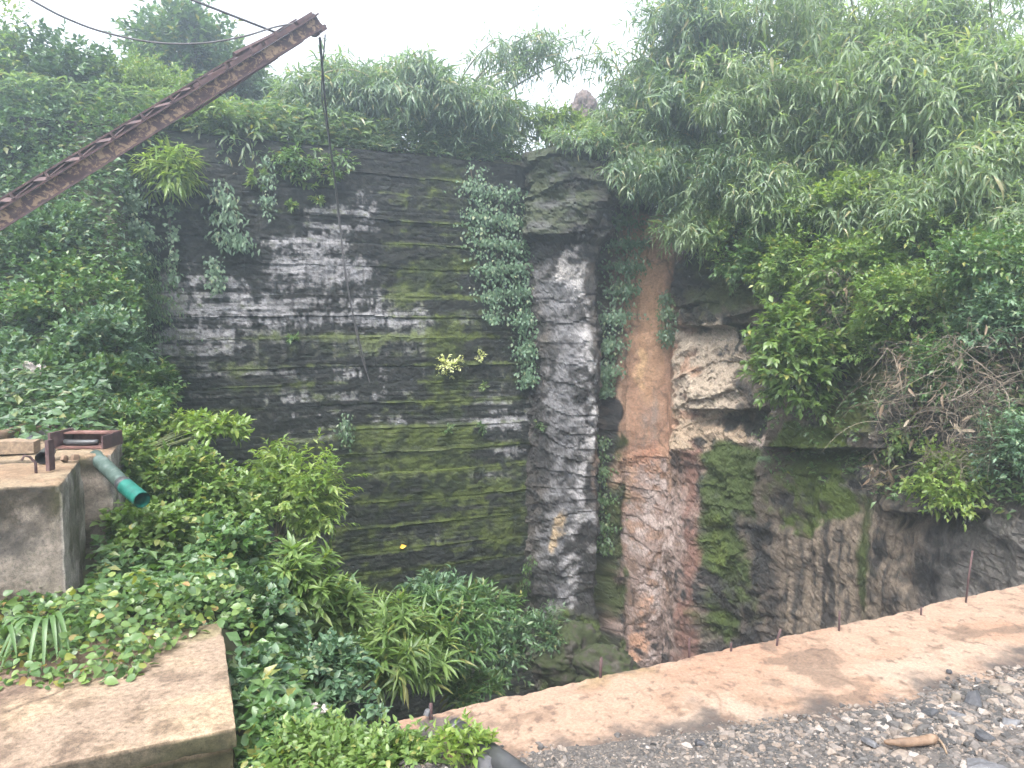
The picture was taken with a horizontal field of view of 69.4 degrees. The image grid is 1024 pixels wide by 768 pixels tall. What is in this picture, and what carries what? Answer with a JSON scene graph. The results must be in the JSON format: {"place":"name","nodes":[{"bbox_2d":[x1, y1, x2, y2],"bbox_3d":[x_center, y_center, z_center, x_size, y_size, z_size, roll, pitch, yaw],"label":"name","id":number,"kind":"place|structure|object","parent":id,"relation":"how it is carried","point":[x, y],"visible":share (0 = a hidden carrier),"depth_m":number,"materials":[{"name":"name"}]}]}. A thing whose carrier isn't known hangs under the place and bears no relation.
{"place":"outdoors","nodes":[
{"label":"outdoors","id":0,"kind":"place"},
{"bbox_2d":[0,113,251,766],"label":"bank","id":1,"kind":"structure","parent":0,"point":[230,645],"depth_m":9.87,"materials":[{"name":"green plant"}]},
{"bbox_2d":[0,217,70,282],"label":"shrub","id":2,"kind":"object","parent":1,"relation":"on","point":[16,234],"visible":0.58,"depth_m":9.41,"materials":[{"name":"green plant"}]},
{"bbox_2d":[0,459,85,615],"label":"concrete block","id":3,"kind":"structure","parent":1,"relation":"on","point":[42,531],"depth_m":4.41,"materials":[{"name":"concrete"}]},
{"bbox_2d":[1,190,123,270],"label":"shrub","id":4,"kind":"object","parent":1,"relation":"on","point":[41,217],"visible":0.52,"depth_m":9.80,"materials":[{"name":"green plant"}]},
{"bbox_2d":[0,437,126,561],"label":"concrete block","id":5,"kind":"structure","parent":1,"relation":"on","point":[100,491],"depth_m":5.50,"materials":[{"name":"concrete"}]},
{"bbox_2d":[48,428,122,448],"bbox_3d":[-3.318,0.426,5.773,0.412,0.130,0.308,0,4,0],"label":"steel channel","id":6,"kind":"object","parent":5,"relation":"on","point":[109,438],"visible":0.8,"depth_m":5.78,"materials":[{"name":"metal"}]},
{"bbox_2d":[90,450,149,507],"bbox_3d":[-2.824,0.667,5.293,0.863,0.309,0.115,4,6,42],"label":"drain pipe","id":7,"kind":"object","parent":5,"relation":"attached to","point":[125,486],"visible":0.99,"depth_m":5.17,"materials":[{"name":"teal plastic"}]},
{"bbox_2d":[3,343,136,391],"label":"shrub","id":8,"kind":"object","parent":1,"relation":"on","point":[41,359],"visible":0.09,"depth_m":8.20,"materials":[{"name":"green plant"}]},
{"bbox_2d":[0,102,147,507],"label":"undergrowth","id":9,"kind":"object","parent":1,"relation":"on","point":[78,385],"visible":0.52,"depth_m":8.05,"materials":[{"name":"green plant"}]},
{"bbox_2d":[0,242,147,332],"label":"shrub","id":10,"kind":"object","parent":1,"relation":"on","point":[32,305],"visible":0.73,"depth_m":9.07,"materials":[{"name":"green plant"}]},
{"bbox_2d":[39,216,161,304],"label":"shrub","id":11,"kind":"object","parent":1,"relation":"on","point":[137,275],"visible":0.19,"depth_m":10.19,"materials":[{"name":"green plant"}]},
{"bbox_2d":[43,297,162,370],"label":"shrub","id":12,"kind":"object","parent":1,"relation":"on","point":[122,328],"visible":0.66,"depth_m":8.67,"materials":[{"name":"green plant"}]},
{"bbox_2d":[0,623,236,767],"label":"concrete block","id":13,"kind":"structure","parent":1,"relation":"on","point":[174,708],"depth_m":3.08,"materials":[{"name":"concrete"}]},
{"bbox_2d":[0,599,111,676],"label":"strap leaf plant","id":14,"kind":"object","parent":13,"relation":"on","point":[53,623],"visible":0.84,"depth_m":3.56,"materials":[{"name":"plant"}]},
{"bbox_2d":[93,390,173,428],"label":"shrub","id":15,"kind":"object","parent":1,"relation":"on","point":[131,411],"visible":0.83,"depth_m":7.67,"materials":[{"name":"green plant"}]},
{"bbox_2d":[107,417,161,508],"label":"shrub","id":16,"kind":"object","parent":1,"relation":"on","point":[132,449],"visible":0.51,"depth_m":6.39,"materials":[{"name":"green plant"}]},
{"bbox_2d":[83,349,190,410],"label":"shrub","id":17,"kind":"object","parent":1,"relation":"on","point":[144,378],"visible":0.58,"depth_m":8.84,"materials":[{"name":"green plant"}]},
{"bbox_2d":[85,495,199,570],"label":"shrub","id":18,"kind":"object","parent":1,"relation":"on","point":[152,526],"visible":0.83,"depth_m":5.45,"materials":[{"name":"green plant"}]},
{"bbox_2d":[0,523,318,699],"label":"ivy","id":19,"kind":"object","parent":1,"relation":"on","point":[136,638],"visible":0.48,"depth_m":3.94,"materials":[{"name":"green plant"}]},
{"bbox_2d":[122,175,202,351],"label":"creeper","id":20,"kind":"object","parent":1,"relation":"attached to","point":[146,233],"visible":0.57,"depth_m":11.15,"materials":[{"name":"green plant"}]},
{"bbox_2d":[0,12,326,230],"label":"crane boom","id":21,"kind":"object","parent":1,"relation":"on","point":[302,29],"visible":1,"depth_m":7.59,"materials":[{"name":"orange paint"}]},
{"bbox_2d":[124,135,210,207],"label":"shrub","id":22,"kind":"object","parent":1,"relation":"on","point":[180,182],"visible":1,"depth_m":11.28,"materials":[{"name":"green plant"}]},
{"bbox_2d":[130,431,231,515],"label":"shrub","id":23,"kind":"object","parent":1,"relation":"on","point":[179,462],"visible":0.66,"depth_m":6.53,"materials":[{"name":"green plant"}]},
{"bbox_2d":[59,341,333,767],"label":"undergrowth","id":24,"kind":"object","parent":1,"relation":"on","point":[205,559],"visible":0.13,"depth_m":4.42,"materials":[{"name":"green plant"}]},
{"bbox_2d":[149,407,255,451],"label":"shrub","id":25,"kind":"object","parent":1,"relation":"on","point":[235,432],"visible":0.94,"depth_m":7.73,"materials":[{"name":"green plant"}]},
{"bbox_2d":[174,510,281,579],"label":"shrub","id":26,"kind":"object","parent":1,"relation":"on","point":[243,544],"visible":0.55,"depth_m":5.42,"materials":[{"name":"green plant"}]},
{"bbox_2d":[180,453,278,535],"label":"shrub","id":27,"kind":"object","parent":1,"relation":"on","point":[243,503],"visible":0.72,"depth_m":6.53,"materials":[{"name":"green plant"}]},
{"bbox_2d":[226,642,295,720],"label":"shrub","id":28,"kind":"object","parent":1,"relation":"on","point":[267,654],"visible":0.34,"depth_m":3.81,"materials":[{"name":"green plant"}]},
{"bbox_2d":[216,565,313,659],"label":"shrub","id":29,"kind":"object","parent":1,"relation":"on","point":[274,608],"visible":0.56,"depth_m":4.54,"materials":[{"name":"green plant"}]},
{"bbox_2d":[232,689,320,767],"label":"shrub","id":30,"kind":"object","parent":1,"relation":"on","point":[268,718],"visible":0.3,"depth_m":3.10,"materials":[{"name":"green plant"}]},
{"bbox_2d":[231,427,370,549],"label":"shrub","id":31,"kind":"object","parent":1,"relation":"on","point":[300,503],"visible":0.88,"depth_m":8.46,"materials":[{"name":"green plant"}]},
{"bbox_2d":[256,529,347,644],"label":"shrub","id":32,"kind":"object","parent":1,"relation":"on","point":[296,567],"visible":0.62,"depth_m":5.12,"materials":[{"name":"green plant"}]},
{"bbox_2d":[240,704,393,767],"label":"shrub","id":33,"kind":"object","parent":1,"relation":"on","point":[316,742],"visible":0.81,"depth_m":2.86,"materials":[{"name":"green plant"}]},
{"bbox_2d":[286,626,382,717],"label":"shrub","id":34,"kind":"object","parent":1,"relation":"on","point":[334,660],"visible":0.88,"depth_m":4.43,"materials":[{"name":"green plant"}]},
{"bbox_2d":[301,567,386,655],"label":"shrub","id":35,"kind":"object","parent":1,"relation":"on","point":[348,606],"visible":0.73,"depth_m":5.64,"materials":[{"name":"green plant"}]},
{"bbox_2d":[336,714,451,767],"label":"shrub","id":36,"kind":"object","parent":1,"relation":"on","point":[383,747],"visible":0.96,"depth_m":2.76,"materials":[{"name":"green plant"}]},
{"bbox_2d":[322,583,466,709],"bbox_3d":[-1.216,2.628,7.381,1.577,1.242,1.522,0,4,0],"label":"shrub","id":37,"kind":"object","parent":1,"relation":"on","point":[404,662],"visible":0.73,"depth_m":7.14,"materials":[{"name":"green plant"}]},
{"bbox_2d":[409,572,504,684],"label":"shrub","id":38,"kind":"object","parent":1,"relation":"on","point":[460,611],"visible":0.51,"depth_m":8.06,"materials":[{"name":"green plant"}]},
{"bbox_2d":[421,708,501,767],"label":"weed","id":39,"kind":"object","parent":1,"relation":"on","point":[482,736],"visible":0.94,"depth_m":2.68,"materials":[{"name":"green plant"}]},
{"bbox_2d":[428,658,513,711],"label":"shrub","id":40,"kind":"object","parent":1,"relation":"on","point":[467,696],"visible":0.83,"depth_m":8.18,"materials":[{"name":"green plant"}]},
{"bbox_2d":[476,599,543,691],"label":"shrub","id":41,"kind":"object","parent":1,"relation":"on","point":[511,630],"visible":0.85,"depth_m":9.75,"materials":[{"name":"green plant"}]},
{"bbox_2d":[532,618,601,687],"bbox_3d":[0.871,4.266,11.867,1.129,1.043,1.029,0,4,0],"label":"boulder","id":42,"kind":"object","parent":1,"relation":"on","point":[557,669],"visible":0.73,"depth_m":11.51,"materials":[{"name":"stone"}]},
{"bbox_2d":[514,599,571,658],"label":"shrub","id":43,"kind":"object","parent":42,"relation":"on","point":[550,644],"visible":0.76,"depth_m":11.69,"materials":[{"name":"green plant"}]},
{"bbox_2d":[572,643,639,682],"bbox_3d":[1.427,4.258,10.815,0.928,0.945,0.873,4,6,45],"label":"boulder","id":44,"kind":"object","parent":1,"relation":"on","point":[586,660],"visible":0.6,"depth_m":10.64,"materials":[{"name":"stone"}]},
{"bbox_2d":[162,128,521,164],"bbox_3d":[-11.999,-5.624,26.611,52.000,3.338,33.000,-2,5,-24],"label":"hilltop","id":45,"kind":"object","parent":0,"point":[517,162],"visible":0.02,"depth_m":13.89,"materials":[{"name":"green plant"}]},
{"bbox_2d":[0,0,53,101],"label":"tree","id":46,"kind":"object","parent":45,"relation":"on","point":[3,36],"visible":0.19,"depth_m":11.66,"materials":[{"name":"green plant"}]},
{"bbox_2d":[0,111,64,166],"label":"shrub","id":47,"kind":"object","parent":45,"relation":"on","point":[9,135],"visible":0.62,"depth_m":10.67,"materials":[{"name":"green plant"}]},
{"bbox_2d":[0,76,76,149],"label":"shrub","id":48,"kind":"object","parent":45,"relation":"on","point":[38,113],"visible":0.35,"depth_m":10.90,"materials":[{"name":"green plant"}]},
{"bbox_2d":[0,16,136,114],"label":"tree","id":49,"kind":"object","parent":45,"relation":"on","point":[68,59],"visible":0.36,"depth_m":11.74,"materials":[{"name":"green plant"}]},
{"bbox_2d":[50,91,181,149],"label":"shrub","id":50,"kind":"object","parent":45,"relation":"on","point":[124,118],"visible":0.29,"depth_m":11.21,"materials":[{"name":"green plant"}]},
{"bbox_2d":[75,38,204,110],"bbox_3d":[-6.296,-4.882,12.645,2.441,1.815,2.224,2,5,31],"label":"tree","id":51,"kind":"object","parent":45,"relation":"on","point":[142,74],"visible":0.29,"depth_m":12.32,"materials":[{"name":"green plant"}]},
{"bbox_2d":[103,0,250,98],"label":"tree","id":52,"kind":"object","parent":45,"relation":"on","point":[193,23],"visible":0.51,"depth_m":15.27,"materials":[{"name":"green plant"}]},
{"bbox_2d":[183,97,274,165],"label":"shrub","id":53,"kind":"object","parent":45,"relation":"on","point":[226,125],"visible":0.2,"depth_m":12.00,"materials":[{"name":"green plant"}]},
{"bbox_2d":[197,42,280,110],"bbox_3d":[-5.868,-6.114,16.076,1.790,2.303,1.987,0,4,0],"label":"tree","id":54,"kind":"object","parent":45,"relation":"on","point":[253,85],"visible":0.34,"depth_m":15.86,"materials":[{"name":"green plant"}]},
{"bbox_2d":[0,65,539,164],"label":"undergrowth","id":55,"kind":"object","parent":45,"relation":"on","point":[474,150],"visible":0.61,"depth_m":12.76,"materials":[{"name":"green plant"}]},
{"bbox_2d":[264,136,360,186],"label":"shrub","id":56,"kind":"object","parent":45,"relation":"on","point":[291,155],"visible":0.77,"depth_m":12.29,"materials":[{"name":"green plant"}]},
{"bbox_2d":[251,38,417,151],"bbox_3d":[-3.259,-5.113,13.712,3.271,2.722,2.509,0,4,0],"label":"bamboo clump","id":57,"kind":"object","parent":45,"relation":"on","point":[304,89],"visible":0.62,"depth_m":13.21,"materials":[{"name":"green plant"}]},
{"bbox_2d":[326,42,488,149],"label":"bamboo clump","id":58,"kind":"object","parent":45,"relation":"on","point":[433,88],"visible":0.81,"depth_m":13.14,"materials":[{"name":"green plant"}]},
{"bbox_2d":[410,69,575,161],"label":"bamboo clump","id":59,"kind":"object","parent":45,"relation":"on","point":[496,115],"visible":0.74,"depth_m":13.63,"materials":[{"name":"green plant"}]},
{"bbox_2d":[454,4,631,106],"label":"bamboo clump","id":60,"kind":"object","parent":45,"relation":"on","point":[522,63],"visible":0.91,"depth_m":14.00,"materials":[{"name":"green plant"}]},
{"bbox_2d":[577,21,744,161],"bbox_3d":[2.937,-5.347,13.796,3.914,2.870,3.742,-3,5,-39],"label":"bamboo clump","id":61,"kind":"object","parent":45,"relation":"on","point":[665,89],"visible":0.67,"depth_m":13.32,"materials":[{"name":"green plant"}]},
{"bbox_2d":[0,0,1023,153],"label":"sky","id":62,"kind":"structure","parent":0,"point":[366,27],"materials":[{"name":"white"}]},
{"bbox_2d":[396,664,1023,767],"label":"gravel ground","id":63,"kind":"structure","parent":0,"point":[934,756],"depth_m":2.78,"materials":[{"name":"gravel"}]},
{"bbox_2d":[398,584,1023,762],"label":"concrete slab","id":64,"kind":"structure","parent":63,"relation":"on","point":[887,658],"depth_m":3.38,"materials":[{"name":"concrete"}]},
{"bbox_2d":[520,125,1023,690],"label":"cliff","id":65,"kind":"structure","parent":0,"point":[722,539],"depth_m":13.57,"materials":[{"name":"grey stone"}]},
{"bbox_2d":[526,118,620,161],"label":"shrub","id":66,"kind":"object","parent":65,"relation":"on","point":[595,141],"visible":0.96,"depth_m":13.10,"materials":[{"name":"green plant"}]},
{"bbox_2d":[574,96,672,160],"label":"bamboo clump","id":67,"kind":"object","parent":65,"relation":"on","point":[620,131],"visible":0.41,"depth_m":13.65,"materials":[{"name":"green plant"}]},
{"bbox_2d":[597,193,660,399],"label":"creeper","id":68,"kind":"object","parent":65,"relation":"attached to","point":[615,316],"visible":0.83,"depth_m":14.33,"materials":[{"name":"green plant"}]},
{"bbox_2d":[589,114,711,233],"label":"bamboo clump","id":69,"kind":"object","parent":65,"relation":"on","point":[652,170],"visible":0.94,"depth_m":13.00,"materials":[{"name":"green plant"}]},
{"bbox_2d":[645,174,726,270],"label":"bamboo clump","id":70,"kind":"object","parent":65,"relation":"attached to","point":[679,227],"visible":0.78,"depth_m":12.80,"materials":[{"name":"green plant"}]},
{"bbox_2d":[606,0,791,138],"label":"bamboo clump","id":71,"kind":"object","parent":65,"relation":"on","point":[674,19],"visible":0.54,"depth_m":12.84,"materials":[{"name":"green plant"}]},
{"bbox_2d":[689,187,761,260],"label":"shrub","id":72,"kind":"object","parent":65,"relation":"on","point":[716,231],"visible":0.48,"depth_m":12.53,"materials":[{"name":"green plant"}]},
{"bbox_2d":[683,119,819,217],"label":"bamboo clump","id":73,"kind":"object","parent":65,"relation":"on","point":[716,171],"visible":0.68,"depth_m":11.97,"materials":[{"name":"green plant"}]},
{"bbox_2d":[705,213,814,296],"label":"shrub","id":74,"kind":"object","parent":65,"relation":"on","point":[739,268],"visible":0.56,"depth_m":12.21,"materials":[{"name":"green plant"}]},
{"bbox_2d":[718,152,842,251],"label":"bamboo clump","id":75,"kind":"object","parent":65,"relation":"on","point":[765,199],"visible":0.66,"depth_m":11.66,"materials":[{"name":"green plant"}]},
{"bbox_2d":[680,39,883,176],"bbox_3d":[4.804,-3.897,12.625,4.639,3.156,2.440,-3,5,-34],"label":"bamboo clump","id":76,"kind":"object","parent":65,"relation":"on","point":[732,107],"visible":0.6,"depth_m":11.80,"materials":[{"name":"green plant"}]},
{"bbox_2d":[754,172,829,253],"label":"shrub","id":77,"kind":"object","parent":65,"relation":"on","point":[812,213],"visible":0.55,"depth_m":11.49,"materials":[{"name":"green plant"}]},
{"bbox_2d":[743,222,852,306],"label":"shrub","id":78,"kind":"object","parent":65,"relation":"on","point":[777,273],"visible":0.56,"depth_m":11.41,"materials":[{"name":"green plant"}]},
{"bbox_2d":[736,281,861,426],"bbox_3d":[4.223,-0.452,11.047,1.846,2.160,1.475,0,4,0],"label":"shrub","id":79,"kind":"object","parent":65,"relation":"on","point":[817,363],"visible":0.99,"depth_m":10.84,"materials":[{"name":"green plant"}]},
{"bbox_2d":[696,0,909,137],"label":"bamboo clump","id":80,"kind":"object","parent":65,"relation":"on","point":[784,13],"visible":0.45,"depth_m":12.20,"materials":[{"name":"green plant"}]},
{"bbox_2d":[733,106,917,220],"bbox_3d":[5.397,-3.634,12.886,3.663,2.914,3.100,0,4,0],"label":"bamboo clump","id":81,"kind":"object","parent":65,"relation":"on","point":[829,167],"visible":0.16,"depth_m":12.07,"materials":[{"name":"green plant"}]},
{"bbox_2d":[795,162,881,235],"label":"shrub","id":82,"kind":"object","parent":65,"relation":"on","point":[839,184],"visible":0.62,"depth_m":11.11,"materials":[{"name":"green plant"}]},
{"bbox_2d":[787,226,930,309],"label":"shrub","id":83,"kind":"object","parent":65,"relation":"on","point":[862,252],"visible":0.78,"depth_m":10.65,"materials":[{"name":"green plant"}]},
{"bbox_2d":[801,140,921,247],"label":"bamboo clump","id":84,"kind":"object","parent":65,"relation":"on","point":[839,219],"visible":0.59,"depth_m":11.03,"materials":[{"name":"green plant"}]},
{"bbox_2d":[836,309,926,369],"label":"shrub","id":85,"kind":"object","parent":65,"relation":"on","point":[881,333],"visible":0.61,"depth_m":10.27,"materials":[{"name":"green plant"}]},
{"bbox_2d":[746,0,1023,179],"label":"bamboo clump","id":86,"kind":"object","parent":65,"relation":"on","point":[867,84],"visible":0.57,"depth_m":11.14,"materials":[{"name":"green plant"}]},
{"bbox_2d":[751,145,1023,520],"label":"undergrowth","id":87,"kind":"object","parent":65,"relation":"on","point":[998,486],"visible":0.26,"depth_m":9.99,"materials":[{"name":"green plant"}]},
{"bbox_2d":[840,256,970,343],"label":"shrub","id":88,"kind":"object","parent":65,"relation":"on","point":[900,284],"visible":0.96,"depth_m":9.80,"materials":[{"name":"green plant"}]},
{"bbox_2d":[825,330,995,480],"bbox_3d":[5.118,0.258,9.695,2.028,1.935,1.593,1,4,17],"label":"dry vine","id":89,"kind":"object","parent":65,"relation":"on","point":[896,386],"visible":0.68,"depth_m":9.46,"materials":[{"name":"plant"}]},
{"bbox_2d":[812,0,1023,73],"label":"bamboo clump","id":90,"kind":"object","parent":65,"relation":"on","point":[989,8],"visible":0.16,"depth_m":11.42,"materials":[{"name":"green plant"}]},
{"bbox_2d":[871,199,971,260],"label":"shrub","id":91,"kind":"object","parent":65,"relation":"on","point":[940,223],"visible":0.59,"depth_m":10.28,"materials":[{"name":"green plant"}]},
{"bbox_2d":[837,316,1023,537],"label":"dry vine","id":92,"kind":"object","parent":65,"relation":"on","point":[969,416],"visible":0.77,"depth_m":8.57,"materials":[{"name":"plant"}]},
{"bbox_2d":[853,152,1020,255],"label":"bamboo clump","id":93,"kind":"object","parent":65,"relation":"on","point":[926,188],"visible":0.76,"depth_m":10.16,"materials":[{"name":"green plant"}]},
{"bbox_2d":[892,434,992,530],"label":"shrub","id":94,"kind":"object","parent":65,"relation":"on","point":[956,491],"visible":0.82,"depth_m":8.79,"materials":[{"name":"green plant"}]},
{"bbox_2d":[893,323,1006,412],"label":"shrub","id":95,"kind":"object","parent":65,"relation":"on","point":[919,348],"visible":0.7,"depth_m":9.12,"materials":[{"name":"green plant"}]},
{"bbox_2d":[877,19,1023,190],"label":"bamboo clump","id":96,"kind":"object","parent":65,"relation":"on","point":[1005,72],"visible":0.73,"depth_m":10.40,"materials":[{"name":"green plant"}]},
{"bbox_2d":[912,215,1023,310],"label":"shrub","id":97,"kind":"object","parent":65,"relation":"on","point":[977,272],"visible":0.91,"depth_m":8.86,"materials":[{"name":"green plant"}]},
{"bbox_2d":[915,103,1023,214],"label":"bamboo clump","id":98,"kind":"object","parent":65,"relation":"on","point":[991,145],"visible":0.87,"depth_m":9.77,"materials":[{"name":"green plant"}]},
{"bbox_2d":[929,178,1023,275],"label":"bamboo clump","id":99,"kind":"object","parent":65,"relation":"on","point":[1001,211],"visible":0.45,"depth_m":9.66,"materials":[{"name":"green plant"}]},
{"bbox_2d":[934,272,1023,362],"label":"shrub","id":100,"kind":"object","parent":65,"relation":"on","point":[1004,305],"visible":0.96,"depth_m":8.66,"materials":[{"name":"green plant"}]},
{"bbox_2d":[960,389,1023,489],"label":"shrub","id":101,"kind":"object","parent":65,"relation":"on","point":[1015,451],"visible":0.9,"depth_m":8.23,"materials":[{"name":"green plant"}]},
{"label":"ground","id":102,"kind":"structure","parent":0,"visible":0},
{"bbox_2d":[10,116,537,733],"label":"stone wall","id":103,"kind":"structure","parent":102,"relation":"on","point":[434,496],"depth_m":13.12,"materials":[{"name":"stone"}]},
{"bbox_2d":[201,178,259,256],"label":"creeper","id":104,"kind":"object","parent":103,"relation":"attached to","point":[237,242],"visible":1,"depth_m":11.85,"materials":[{"name":"green plant"}]},
{"bbox_2d":[452,158,512,325],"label":"creeper","id":105,"kind":"object","parent":103,"relation":"attached to","point":[491,297],"visible":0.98,"depth_m":13.64,"materials":[{"name":"green plant"}]},
{"bbox_2d":[444,181,540,390],"bbox_3d":[-0.039,-2.315,15.132,2.390,4.744,3.454,0,4,0],"label":"creeper","id":106,"kind":"object","parent":103,"relation":"attached to","point":[528,379],"visible":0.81,"depth_m":13.89,"materials":[{"name":"green plant"}]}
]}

